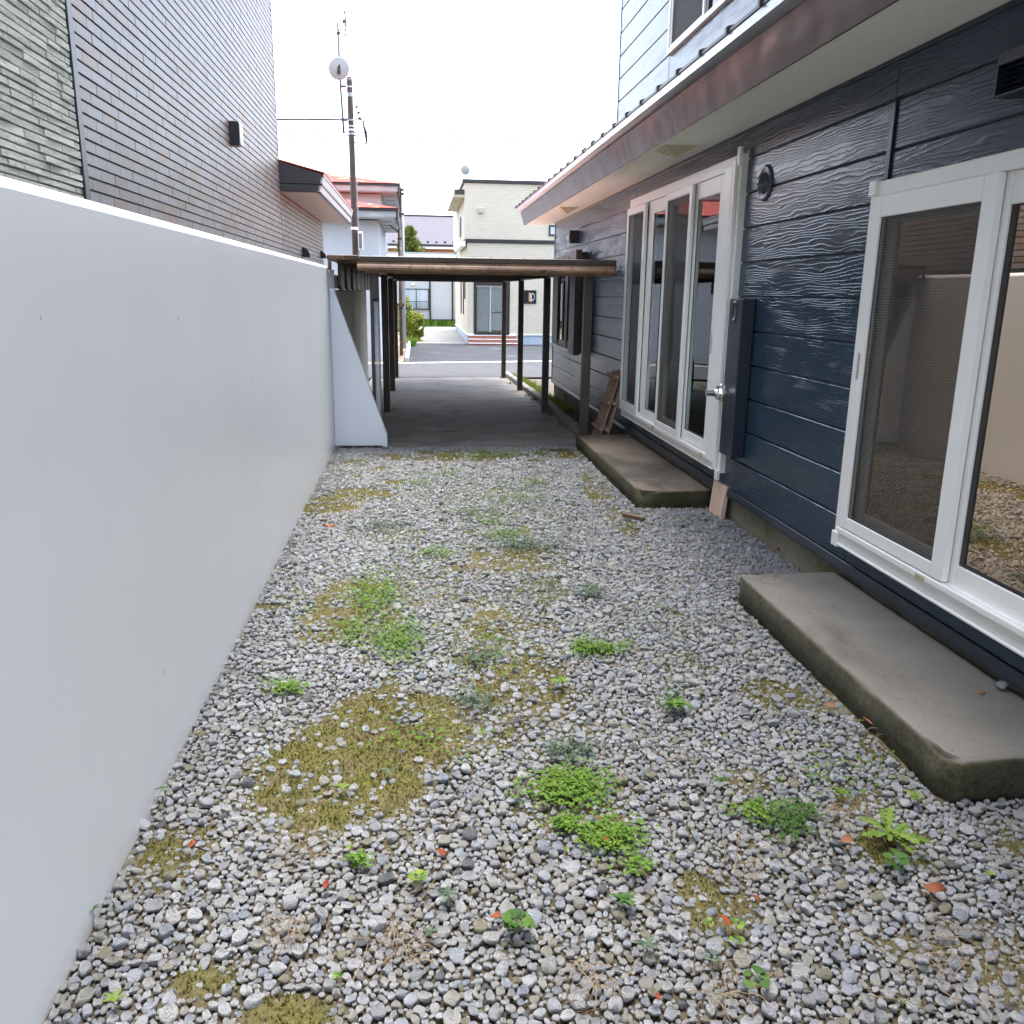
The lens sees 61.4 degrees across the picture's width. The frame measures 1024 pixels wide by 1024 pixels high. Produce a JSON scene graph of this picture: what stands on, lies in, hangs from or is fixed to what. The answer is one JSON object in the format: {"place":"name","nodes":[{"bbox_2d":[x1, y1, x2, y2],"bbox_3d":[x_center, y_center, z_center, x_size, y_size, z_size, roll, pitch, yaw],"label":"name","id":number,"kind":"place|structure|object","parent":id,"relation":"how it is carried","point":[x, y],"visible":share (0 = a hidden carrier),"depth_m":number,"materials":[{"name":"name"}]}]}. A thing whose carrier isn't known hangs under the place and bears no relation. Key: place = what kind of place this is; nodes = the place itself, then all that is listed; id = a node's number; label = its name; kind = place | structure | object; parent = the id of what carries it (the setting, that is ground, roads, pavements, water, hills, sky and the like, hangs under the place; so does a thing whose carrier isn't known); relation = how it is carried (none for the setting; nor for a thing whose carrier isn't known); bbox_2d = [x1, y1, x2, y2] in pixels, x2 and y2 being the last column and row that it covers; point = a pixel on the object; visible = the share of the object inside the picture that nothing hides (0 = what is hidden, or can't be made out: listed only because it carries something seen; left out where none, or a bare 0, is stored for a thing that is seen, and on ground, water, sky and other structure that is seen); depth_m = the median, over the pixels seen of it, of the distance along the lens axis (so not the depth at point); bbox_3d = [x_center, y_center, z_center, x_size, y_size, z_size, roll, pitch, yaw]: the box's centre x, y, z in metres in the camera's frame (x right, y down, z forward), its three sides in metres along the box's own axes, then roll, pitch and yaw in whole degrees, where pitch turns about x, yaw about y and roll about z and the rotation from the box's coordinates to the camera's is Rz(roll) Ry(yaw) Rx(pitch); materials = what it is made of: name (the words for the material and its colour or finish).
{"place":"outdoors","nodes":[
{"label":"outdoors","id":0,"kind":"place"},
{"bbox_2d":[368,335,407,362],"bbox_3d":[-5.422,-6.582,33.671,2.640,0.285,22.730,-1,14,-6],"label":"soil strip","id":1,"kind":"object","parent":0,"point":[401,358],"visible":0.04,"depth_m":27.54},
{"bbox_2d":[381,225,403,354],"bbox_3d":[-3.640,-6.716,26.434,0.662,4.048,0.162,0,14,-1],"label":"rusty pole","id":2,"kind":"object","parent":1,"relation":"on","point":[400,304],"visible":0.61,"depth_m":26.47,"materials":[{"name":"brown metal"}]},
{"bbox_2d":[414,319,455,326],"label":"grass","id":3,"kind":"structure","parent":0,"point":[435,323],"depth_m":49.48,"materials":[{"name":"plant"}]},
{"bbox_2d":[407,326,466,343],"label":"gravel lot","id":4,"kind":"structure","parent":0,"point":[441,334],"depth_m":41.51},
{"bbox_2d":[398,329,422,342],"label":"grass","id":5,"kind":"structure","parent":4,"relation":"on","point":[410,339],"depth_m":37.33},
{"bbox_2d":[398,295,424,338],"bbox_3d":[-4.459,-8.497,37.814,1.303,1.959,1.262,-1,14,-6],"label":"shrub","id":6,"kind":"object","parent":4,"relation":"on","point":[412,326],"visible":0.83,"depth_m":37.61,"materials":[{"name":"green plant"}]},
{"bbox_2d":[271,0,620,215],"label":"sky","id":7,"kind":"structure","parent":0,"point":[485,67],"materials":[{"name":"white"}]},
{"bbox_2d":[343,377,576,447],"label":"asphalt drive","id":8,"kind":"structure","parent":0,"point":[465,412],"depth_m":11.64,"materials":[{"name":"asphalt"}]},
{"bbox_2d":[327,255,616,447],"bbox_3d":[-0.904,-2.681,13.409,2.880,2.127,9.655,-1,14,-6],"label":"carport","id":9,"kind":"object","parent":8,"relation":"on","point":[356,272],"visible":0.94,"depth_m":9.11,"materials":[{"name":"brown paint"}]},
{"bbox_2d":[392,376,562,446],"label":"grass","id":10,"kind":"structure","parent":8,"relation":"on","point":[525,395],"depth_m":12.25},
{"bbox_2d":[368,363,551,377],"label":"road","id":11,"kind":"structure","parent":0,"point":[467,370],"depth_m":20.50,"materials":[{"name":"asphalt"}]},
{"bbox_2d":[368,361,551,363],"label":"road kerb","id":12,"kind":"structure","parent":11,"relation":"on","point":[466,362],"depth_m":23.79,"materials":[{"name":"concrete"}]},
{"bbox_2d":[409,344,551,362],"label":"forecourt","id":13,"kind":"structure","parent":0,"point":[460,353],"depth_m":29.31,"materials":[{"name":"concrete"}]},
{"bbox_2d":[410,339,416,346],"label":"grass","id":14,"kind":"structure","parent":13,"relation":"on","point":[413,342],"depth_m":33.67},
{"bbox_2d":[369,345,593,434],"bbox_3d":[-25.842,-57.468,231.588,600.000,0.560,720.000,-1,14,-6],"label":"ground","id":15,"kind":"structure","parent":0,"point":[572,414],"depth_m":13.04,"materials":[{"name":"soil"}]},
{"bbox_2d":[0,0,352,264],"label":"tiled house","id":16,"kind":"structure","parent":15,"relation":"on","point":[164,110],"depth_m":5.88,"materials":[{"name":"grey tile"}]},
{"bbox_2d":[0,176,387,1023],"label":"boundary wall","id":17,"kind":"structure","parent":15,"relation":"on","point":[184,412],"depth_m":2.50,"materials":[{"name":"paint"}]},
{"bbox_2d":[335,290,368,448],"bbox_3d":[-2.149,-2.114,11.648,0.090,1.720,5.648,-1,14,-6],"label":"panel fence","id":18,"kind":"object","parent":15,"relation":"on","point":[353,304],"visible":0.4,"depth_m":12.00,"materials":[{"name":"corrugated painted metal"}]},
{"bbox_2d":[347,76,362,255],"bbox_3d":[-3.271,-5.918,18.315,0.337,6.125,0.163,6,15,20],"label":"utility pole","id":19,"kind":"object","parent":15,"relation":"on","point":[357,240],"visible":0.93,"depth_m":18.00,"materials":[{"name":"grey metal"}]},
{"bbox_2d":[277,118,347,120],"bbox_3d":[-6.449,-8.083,17.480,6.164,0.183,0.038,0,14,-5],"label":"cable","id":20,"kind":"object","parent":19,"relation":"attached to","point":[312,119],"visible":0.24,"depth_m":17.68,"materials":[{"name":"black paint"}]},
{"bbox_2d":[329,10,348,132],"bbox_3d":[-3.485,-8.871,17.407,0.402,2.252,0.480,-1,14,-6],"label":"antenna mast","id":21,"kind":"object","parent":19,"relation":"attached to","point":[339,68],"visible":1,"depth_m":17.29,"materials":[{"name":"metal"}]},
{"bbox_2d":[363,119,367,143],"bbox_3d":[-3.038,-7.860,17.820,0.098,0.502,0.066,-1,14,-6],"label":"cable closure","id":22,"kind":"object","parent":19,"relation":"hanging from","point":[365,133],"visible":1,"depth_m":17.80,"materials":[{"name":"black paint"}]},
{"bbox_2d":[278,139,584,148],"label":"cable","id":23,"kind":"object","parent":19,"relation":"attached to","point":[433,144],"visible":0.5,"depth_m":41.75,"materials":[{"name":"black paint"}]},
{"bbox_2d":[278,133,594,140],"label":"cable","id":24,"kind":"object","parent":19,"relation":"attached to","point":[438,137],"visible":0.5,"depth_m":41.70,"materials":[{"name":"black paint"}]},
{"bbox_2d":[277,129,599,136],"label":"cable","id":25,"kind":"object","parent":19,"relation":"attached to","point":[439,134],"visible":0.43,"depth_m":41.65,"materials":[{"name":"black paint"}]},
{"bbox_2d":[322,173,400,359],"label":"red roofed house","id":26,"kind":"structure","parent":15,"relation":"on","point":[378,203],"depth_m":24.14,"materials":[{"name":"white paint"}]},
{"bbox_2d":[397,172,405,347],"bbox_3d":[-3.660,-8.286,28.617,0.225,5.610,0.140,-1,14,-6],"label":"flue pipe","id":27,"kind":"object","parent":26,"relation":"attached to","point":[401,199],"visible":0.72,"depth_m":28.46,"materials":[{"name":"metal"}]},
{"bbox_2d":[405,341,410,361],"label":"white kerb","id":28,"kind":"structure","parent":15,"relation":"on","point":[407,355],"depth_m":27.31,"materials":[{"name":"paint"}]},
{"bbox_2d":[393,225,426,251],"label":"conifer","id":29,"kind":"object","parent":15,"relation":"on","point":[412,243],"visible":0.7,"depth_m":53.57,"materials":[{"name":"green plant"}]},
{"bbox_2d":[386,252,454,323],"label":"white house","id":30,"kind":"structure","parent":15,"relation":"on","point":[432,301],"depth_m":50.22,"materials":[{"name":"paint"}]},
{"bbox_2d":[405,289,428,309],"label":"window","id":31,"kind":"structure","parent":30,"relation":"in","point":[419,298],"depth_m":50.15,"materials":[{"name":"white glass"}]},
{"bbox_2d":[387,214,453,252],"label":"orange house","id":32,"kind":"structure","parent":15,"relation":"on","point":[434,234],"depth_m":56.96,"materials":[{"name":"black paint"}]},
{"bbox_2d":[416,343,467,343],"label":"lot kerb","id":33,"kind":"structure","parent":15,"relation":"on","point":[441,343],"depth_m":36.23,"materials":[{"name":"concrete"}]},
{"bbox_2d":[383,446,575,448],"bbox_3d":[-0.343,-0.639,9.227,2.120,0.108,0.100,-1,14,-6],"label":"concrete edging","id":34,"kind":"object","parent":15,"relation":"on","point":[482,447],"visible":0.12,"depth_m":9.28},
{"bbox_2d":[468,335,517,344],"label":"entrance steps","id":35,"kind":"structure","parent":15,"relation":"on","point":[487,339],"depth_m":35.90,"materials":[{"name":"red brick"}]},
{"bbox_2d":[447,179,554,344],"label":"cream house","id":36,"kind":"structure","parent":15,"relation":"on","point":[487,221],"depth_m":35.73,"materials":[{"name":"brick"}]},
{"bbox_2d":[459,217,460,236],"bbox_3d":[-2.289,-12.604,38.151,0.030,0.800,1.000,-1,14,-6],"label":"side window","id":37,"kind":"structure","parent":36,"relation":"in","point":[460,217],"depth_m":37.92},
{"bbox_2d":[460,282,461,312],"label":"side window","id":38,"kind":"structure","parent":36,"relation":"in","point":[460,282],"depth_m":40.40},
{"bbox_2d":[463,282,463,313],"bbox_3d":[-2.173,-9.846,38.430,0.035,1.980,0.350,-1,14,-6],"label":"side window","id":39,"kind":"structure","parent":36,"relation":"in","point":[463,282],"depth_m":38.33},
{"bbox_2d":[460,144,469,178],"bbox_3d":[-1.888,-14.098,34.715,0.380,1.504,0.208,-1,14,-6],"label":"roof antenna","id":40,"kind":"object","parent":36,"relation":"on","point":[465,170],"visible":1,"depth_m":34.74,"materials":[{"name":"metal"}]},
{"bbox_2d":[474,282,509,333],"bbox_3d":[-0.856,-8.629,36.200,1.500,2.200,0.230,-1,14,-6],"label":"entrance door","id":41,"kind":"structure","parent":36,"relation":"in","point":[489,300],"depth_m":36.16,"materials":[{"name":"grey glass"}]},
{"bbox_2d":[524,290,536,303],"bbox_3d":[0.731,-9.029,36.171,0.580,0.550,0.070,-1,14,-6],"label":"sign","id":42,"kind":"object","parent":36,"relation":"in","point":[529,295],"depth_m":36.17,"materials":[{"name":"white paint"}]},
{"bbox_2d":[549,225,554,235],"bbox_3d":[1.920,-11.637,35.634,0.800,0.420,0.070,-1,14,-6],"label":"window","id":43,"kind":"structure","parent":36,"relation":"in","point":[551,227],"depth_m":35.60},
{"bbox_2d":[510,372,571,410],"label":"grass","id":44,"kind":"structure","parent":15,"relation":"on","point":[553,399],"depth_m":13.91,"materials":[{"name":"plant"}]},
{"bbox_2d":[506,372,578,436],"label":"kerb","id":45,"kind":"structure","parent":15,"relation":"on","point":[560,415],"depth_m":11.96,"materials":[{"name":"concrete"}]},
{"bbox_2d":[515,0,1023,697],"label":"navy house","id":46,"kind":"structure","parent":15,"relation":"on","point":[801,222],"depth_m":4.53,"materials":[{"name":"blue wood"}]},
{"bbox_2d":[550,249,585,354],"bbox_3d":[0.822,-3.065,12.582,0.255,1.360,2.470,-1,14,-6],"label":"kitchen window","id":47,"kind":"structure","parent":46,"relation":"in","point":[567,305],"depth_m":12.27,"materials":[{"name":"glass"}]},
{"bbox_2d":[619,146,750,479],"bbox_3d":[1.406,-1.740,7.610,0.160,2.305,3.155,-1,14,-6],"label":"sliding door","id":48,"kind":"structure","parent":46,"relation":"in","point":[694,238],"depth_m":7.13,"materials":[{"name":"beige plastic"}]},
{"bbox_2d":[667,0,729,55],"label":"upper window","id":49,"kind":"structure","parent":46,"relation":"in","point":[686,17],"depth_m":7.10,"materials":[{"name":"white glass"}]},
{"bbox_2d":[831,148,1023,656],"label":"sliding door","id":50,"kind":"structure","parent":46,"relation":"in","point":[931,496],"depth_m":3.65,"materials":[{"name":"beige plastic"}]},
{"bbox_2d":[43,445,1023,1023],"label":"gravel yard","id":51,"kind":"structure","parent":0,"point":[501,857],"depth_m":2.72,"materials":[{"name":"gravel"}]},
{"bbox_2d":[100,988,126,1002],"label":"weed","id":52,"kind":"object","parent":51,"relation":"on","point":[113,998],"visible":1,"depth_m":1.97,"materials":[{"name":"green plant"}]},
{"bbox_2d":[152,938,183,979],"bbox_3d":[-0.828,1.077,2.086,0.010,0.015,0.134,3,15,10],"label":"dry stalk","id":53,"kind":"object","parent":51,"relation":"on","point":[166,960],"visible":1,"depth_m":2.07,"materials":[{"name":"beige plant"}]},
{"bbox_2d":[188,840,196,847],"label":"fallen leaf","id":54,"kind":"object","parent":51,"relation":"on","point":[191,843],"visible":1,"depth_m":2.50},
{"bbox_2d":[276,852,316,859],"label":"dry stalk","id":55,"kind":"object","parent":51,"relation":"on","point":[297,853],"visible":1,"depth_m":2.47,"materials":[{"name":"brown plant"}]},
{"bbox_2d":[323,879,328,888],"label":"fallen leaf","id":56,"kind":"object","parent":51,"relation":"on","point":[326,883],"visible":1,"depth_m":2.34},
{"bbox_2d":[332,969,342,978],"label":"weed","id":57,"kind":"object","parent":51,"relation":"on","point":[336,974],"visible":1,"depth_m":2.04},
{"bbox_2d":[334,782,349,789],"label":"weed","id":58,"kind":"object","parent":51,"relation":"on","point":[343,785],"visible":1,"depth_m":2.81,"materials":[{"name":"green plant"}]},
{"bbox_2d":[352,943,368,979],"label":"dry stalk","id":59,"kind":"object","parent":51,"relation":"on","point":[360,964],"visible":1,"depth_m":2.06,"materials":[{"name":"beige plant"}]},
{"bbox_2d":[376,775,398,812],"bbox_3d":[-0.397,0.904,2.788,0.010,0.015,0.224,4,15,11],"label":"dry stalk","id":60,"kind":"object","parent":51,"relation":"on","point":[386,795],"visible":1,"depth_m":2.75,"materials":[{"name":"beige plant"}]},
{"bbox_2d":[379,767,396,773],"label":"weed","id":61,"kind":"object","parent":51,"relation":"on","point":[391,769],"visible":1,"depth_m":2.91,"materials":[{"name":"green plant"}]},
{"bbox_2d":[407,869,426,881],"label":"weed","id":62,"kind":"object","parent":51,"relation":"on","point":[421,872],"visible":1,"depth_m":2.38,"materials":[{"name":"plant"}]},
{"bbox_2d":[423,925,438,936],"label":"weed","id":63,"kind":"object","parent":51,"relation":"on","point":[429,930],"visible":1,"depth_m":2.18,"materials":[{"name":"green plant"}]},
{"bbox_2d":[422,862,445,898],"bbox_3d":[-0.211,1.011,2.376,0.010,0.015,0.158,6,15,18],"label":"dry stalk","id":64,"kind":"object","parent":51,"relation":"on","point":[432,882],"visible":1,"depth_m":2.35,"materials":[{"name":"beige plant"}]},
{"bbox_2d":[436,849,446,854],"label":"fallen leaf","id":65,"kind":"object","parent":51,"relation":"on","point":[442,851],"visible":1,"depth_m":2.48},
{"bbox_2d":[438,886,456,901],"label":"weed","id":66,"kind":"object","parent":51,"relation":"on","point":[446,892],"visible":1,"depth_m":2.31,"materials":[{"name":"green plant"}]},
{"bbox_2d":[331,504,614,760],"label":"ground weeds","id":67,"kind":"object","parent":51,"relation":"on","point":[574,757],"visible":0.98,"depth_m":4.49,"materials":[{"name":"green plant"}]},
{"bbox_2d":[490,911,500,917],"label":"fallen leaf","id":68,"kind":"object","parent":51,"relation":"on","point":[496,914],"visible":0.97,"depth_m":2.23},
{"bbox_2d":[501,909,534,928],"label":"weed","id":69,"kind":"object","parent":51,"relation":"on","point":[508,916],"visible":1,"depth_m":2.21,"materials":[{"name":"green plant"}]},
{"bbox_2d":[551,677,566,683],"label":"weed","id":70,"kind":"object","parent":51,"relation":"on","point":[562,679],"visible":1,"depth_m":3.59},
{"bbox_2d":[133,448,1023,1023],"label":"moss","id":71,"kind":"object","parent":51,"relation":"on","point":[291,792],"visible":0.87,"depth_m":3.07,"materials":[{"name":"plant"}]},
{"bbox_2d":[257,445,907,875],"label":"ground weeds","id":72,"kind":"object","parent":51,"relation":"on","point":[615,833],"visible":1,"depth_m":2.93,"materials":[{"name":"plant"}]},
{"bbox_2d":[578,584,603,595],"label":"weed","id":73,"kind":"object","parent":51,"relation":"on","point":[587,591],"visible":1,"depth_m":4.67,"materials":[{"name":"green plant"}]},
{"bbox_2d":[608,891,635,906],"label":"weed","id":74,"kind":"object","parent":51,"relation":"on","point":[623,897],"visible":1,"depth_m":2.29,"materials":[{"name":"green plant"}]},
{"bbox_2d":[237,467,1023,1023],"bbox_3d":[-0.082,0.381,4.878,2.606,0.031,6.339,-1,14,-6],"label":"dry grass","id":75,"kind":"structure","parent":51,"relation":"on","point":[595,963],"depth_m":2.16,"materials":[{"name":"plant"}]},
{"bbox_2d":[622,512,644,520],"bbox_3d":[0.887,0.034,6.276,0.170,0.030,0.040,14,19,33],"label":"wood offcut","id":76,"kind":"object","parent":51,"relation":"on","point":[633,516],"visible":1,"depth_m":6.26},
{"bbox_2d":[576,434,711,509],"bbox_3d":[1.123,-0.406,7.982,0.592,0.190,2.731,-1,14,-6],"label":"concrete step","id":77,"kind":"object","parent":51,"relation":"on","point":[636,473],"visible":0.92,"depth_m":7.32,"materials":[{"name":"concrete"}]},
{"bbox_2d":[591,370,619,434],"bbox_3d":[1.046,-1.175,9.649,0.231,0.794,0.440,-1,14,-6],"label":"duckboard","id":78,"kind":"object","parent":77,"relation":"on","point":[606,400],"visible":0.75,"depth_m":9.60,"materials":[{"name":"brown wood"}]},
{"bbox_2d":[602,370,620,434],"bbox_3d":[1.103,-1.162,9.586,0.202,0.801,0.440,-1,14,-6],"label":"duckboard","id":79,"kind":"object","parent":77,"relation":"on","point":[609,421],"visible":0.43,"depth_m":9.46,"materials":[{"name":"brown wood"}]},
{"bbox_2d":[638,862,655,907],"bbox_3d":[0.372,1.018,2.381,0.010,0.015,0.212,-1,14,-7],"label":"dry stalk","id":80,"kind":"object","parent":51,"relation":"on","point":[649,883],"visible":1,"depth_m":2.37,"materials":[{"name":"brown plant"}]},
{"bbox_2d":[633,936,660,948],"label":"weed","id":81,"kind":"object","parent":51,"relation":"on","point":[646,942],"visible":1,"depth_m":2.15,"materials":[{"name":"green plant"}]},
{"bbox_2d":[665,698,692,708],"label":"weed","id":82,"kind":"object","parent":51,"relation":"on","point":[679,705],"visible":1,"depth_m":3.38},
{"bbox_2d":[703,917,714,925],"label":"weed","id":83,"kind":"object","parent":51,"relation":"on","point":[708,918],"visible":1,"depth_m":2.23,"materials":[{"name":"green plant"}]},
{"bbox_2d":[704,949,721,961],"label":"weed","id":84,"kind":"object","parent":51,"relation":"on","point":[713,952],"visible":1,"depth_m":2.11,"materials":[{"name":"green plant"}]},
{"bbox_2d":[709,479,728,519],"bbox_3d":[1.546,-0.070,6.454,0.036,0.300,0.262,5,14,-8],"label":"concrete tile","id":85,"kind":"object","parent":51,"relation":"on","point":[718,502],"visible":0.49,"depth_m":6.40,"materials":[{"name":"concrete"}]},
{"bbox_2d":[610,542,828,844],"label":"ground weeds","id":86,"kind":"object","parent":51,"relation":"on","point":[790,815],"visible":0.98,"depth_m":2.70,"materials":[{"name":"green plant"}]},
{"bbox_2d":[712,774,728,781],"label":"weed","id":87,"kind":"object","parent":51,"relation":"on","point":[721,779],"visible":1,"depth_m":2.87,"materials":[{"name":"green plant"}]},
{"bbox_2d":[719,915,731,925],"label":"fallen leaf","id":88,"kind":"object","parent":51,"relation":"on","point":[726,920],"visible":1,"depth_m":2.23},
{"bbox_2d":[729,935,744,943],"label":"weed","id":89,"kind":"object","parent":51,"relation":"on","point":[731,938],"visible":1,"depth_m":2.17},
{"bbox_2d":[730,918,745,928],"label":"weed","id":90,"kind":"object","parent":51,"relation":"on","point":[741,925],"visible":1,"depth_m":2.23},
{"bbox_2d":[743,965,769,988],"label":"weed","id":91,"kind":"object","parent":51,"relation":"on","point":[765,983],"visible":1,"depth_m":2.05,"materials":[{"name":"green plant"}]},
{"bbox_2d":[824,702,835,706],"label":"fallen leaf","id":92,"kind":"object","parent":51,"relation":"on","point":[830,704],"visible":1,"depth_m":3.40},
{"bbox_2d":[835,788,848,794],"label":"weed","id":93,"kind":"object","parent":51,"relation":"on","point":[837,790],"visible":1,"depth_m":2.81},
{"bbox_2d":[841,833,851,842],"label":"fallen leaf","id":94,"kind":"object","parent":51,"relation":"on","point":[846,838],"visible":1,"depth_m":2.57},
{"bbox_2d":[830,918,902,968],"bbox_3d":[0.891,1.079,2.169,0.009,0.015,0.206,-9,17,-32],"label":"dry stalk","id":95,"kind":"object","parent":51,"relation":"on","point":[865,937],"visible":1,"depth_m":2.18,"materials":[{"name":"brown plant"}]},
{"bbox_2d":[738,572,1023,804],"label":"concrete step","id":96,"kind":"object","parent":51,"relation":"on","point":[946,731],"visible":0.94,"depth_m":3.40,"materials":[{"name":"concrete"}]},
{"bbox_2d":[995,681,1007,689],"bbox_3d":[1.889,0.667,3.323,0.042,0.034,0.056,14,8,42],"label":"pebble","id":97,"kind":"object","parent":96,"relation":"on","point":[1002,685],"visible":1,"depth_m":3.31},
{"bbox_2d":[859,807,931,853],"bbox_3d":[1.143,0.955,2.585,0.186,0.053,0.205,-8,17,-30],"label":"dandelion","id":98,"kind":"object","parent":51,"relation":"on","point":[899,832],"visible":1,"depth_m":2.58,"materials":[{"name":"green plant"}]},
{"bbox_2d":[882,848,909,869],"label":"weed","id":99,"kind":"object","parent":51,"relation":"on","point":[901,857],"visible":1,"depth_m":2.48,"materials":[{"name":"green plant"}]},
{"bbox_2d":[866,994,938,1014],"bbox_3d":[0.897,1.127,1.981,0.152,0.015,0.006,6,15,21],"label":"dry stalk","id":100,"kind":"object","parent":51,"relation":"on","point":[899,999],"visible":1,"depth_m":1.98,"materials":[{"name":"beige plant"}]},
{"bbox_2d":[904,789,923,801],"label":"weed","id":101,"kind":"object","parent":51,"relation":"on","point":[914,794],"visible":1,"depth_m":2.80,"materials":[{"name":"green plant"}]},
{"bbox_2d":[921,882,946,892],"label":"fallen leaf","id":102,"kind":"object","parent":51,"relation":"on","point":[933,887],"visible":1,"depth_m":2.36,"materials":[{"name":"plant"}]},
{"bbox_2d":[941,990,958,1013],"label":"dry stalk","id":103,"kind":"object","parent":51,"relation":"on","point":[953,998],"visible":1,"depth_m":1.99,"materials":[{"name":"brown plant"}]},
{"bbox_2d":[984,869,995,875],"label":"weed","id":104,"kind":"object","parent":51,"relation":"on","point":[989,872],"visible":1,"depth_m":2.43,"materials":[{"name":"green plant"}]}
]}

